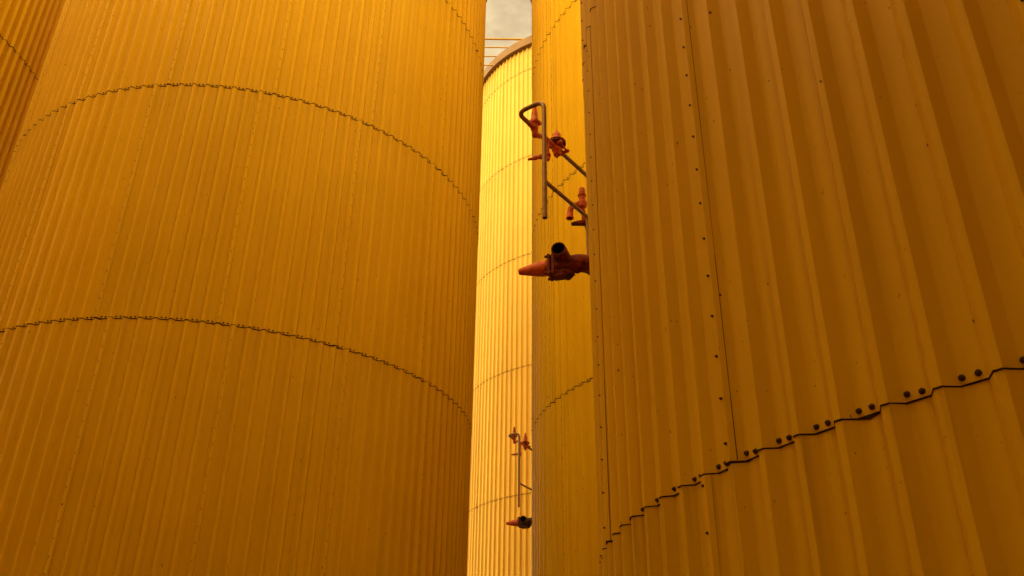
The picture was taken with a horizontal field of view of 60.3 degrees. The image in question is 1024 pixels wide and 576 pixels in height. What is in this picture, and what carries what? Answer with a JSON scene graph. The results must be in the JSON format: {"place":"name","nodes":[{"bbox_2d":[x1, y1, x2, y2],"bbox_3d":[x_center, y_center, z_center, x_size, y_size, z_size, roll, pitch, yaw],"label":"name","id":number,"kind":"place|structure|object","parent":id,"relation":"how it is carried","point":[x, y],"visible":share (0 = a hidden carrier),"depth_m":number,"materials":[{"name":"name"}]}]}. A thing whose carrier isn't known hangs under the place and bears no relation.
{"place":"outdoors","nodes":[
{"label":"outdoors","id":0,"kind":"place"},
{"bbox_2d":[484,0,531,69],"label":"sky","id":1,"kind":"structure","parent":0,"point":[504,18],"materials":[{"name":"beige"}]},
{"label":"ground","id":2,"kind":"structure","parent":0,"visible":0},
{"bbox_2d":[0,0,65,190],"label":"storage tank","id":3,"kind":"object","parent":2,"relation":"on","point":[27,29],"visible":0.45,"depth_m":13.06,"materials":[{"name":"yellow metal"}]},
{"bbox_2d":[0,0,486,575],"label":"storage tank","id":4,"kind":"object","parent":2,"relation":"on","point":[238,262],"visible":1,"depth_m":8.81,"materials":[{"name":"yellow metal"}]},
{"bbox_2d":[467,35,531,575],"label":"storage tank","id":5,"kind":"object","parent":2,"relation":"on","point":[502,408],"visible":0.33,"depth_m":19.96,"materials":[{"name":"yellow metal"}]},
{"bbox_2d":[484,38,523,65],"bbox_3d":[0.169,-6.463,24.212,5.300,1.023,0.070,1,-28,0],"label":"roof railing","id":6,"kind":"object","parent":5,"relation":"on","point":[516,39],"visible":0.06,"depth_m":24.41,"materials":[{"name":"metal"}]},
{"bbox_2d":[508,427,531,506],"bbox_3d":[0.322,3.637,17.246,0.493,1.680,1.567,-13,-31,25],"label":"valve piping","id":7,"kind":"object","parent":5,"relation":"attached to","point":[525,443],"visible":0.62,"depth_m":16.91,"materials":[{"name":"red paint"}]},
{"bbox_2d":[530,0,600,575],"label":"storage tank","id":8,"kind":"object","parent":2,"relation":"on","point":[565,539],"visible":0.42,"depth_m":10.18,"materials":[{"name":"yellow metal"}]},
{"bbox_2d":[506,516,531,528],"bbox_3d":[0.459,4.515,16.779,1.085,0.240,0.481,16,-32,-26],"label":"relief valve","id":9,"kind":"object","parent":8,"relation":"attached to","point":[523,522],"visible":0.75,"depth_m":16.57,"materials":[{"name":"metal"}]},
{"bbox_2d":[519,101,588,254],"bbox_3d":[0.845,-0.558,8.178,0.518,1.572,2.572,-18,-34,31],"label":"valve piping","id":10,"kind":"object","parent":8,"relation":"attached to","point":[556,143],"visible":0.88,"depth_m":7.73,"materials":[{"name":"red paint"}]},
{"bbox_2d":[518,242,589,281],"bbox_3d":[1.087,0.146,7.827,2.332,0.258,0.561,24,-36,-36],"label":"relief valve","id":11,"kind":"object","parent":8,"relation":"attached to","point":[561,263],"visible":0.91,"depth_m":7.17,"materials":[{"name":"metal"}]},
{"bbox_2d":[580,0,1023,575],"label":"storage tank","id":12,"kind":"object","parent":2,"relation":"on","point":[806,250],"visible":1,"depth_m":2.52,"materials":[{"name":"yellow metal"}]}
]}

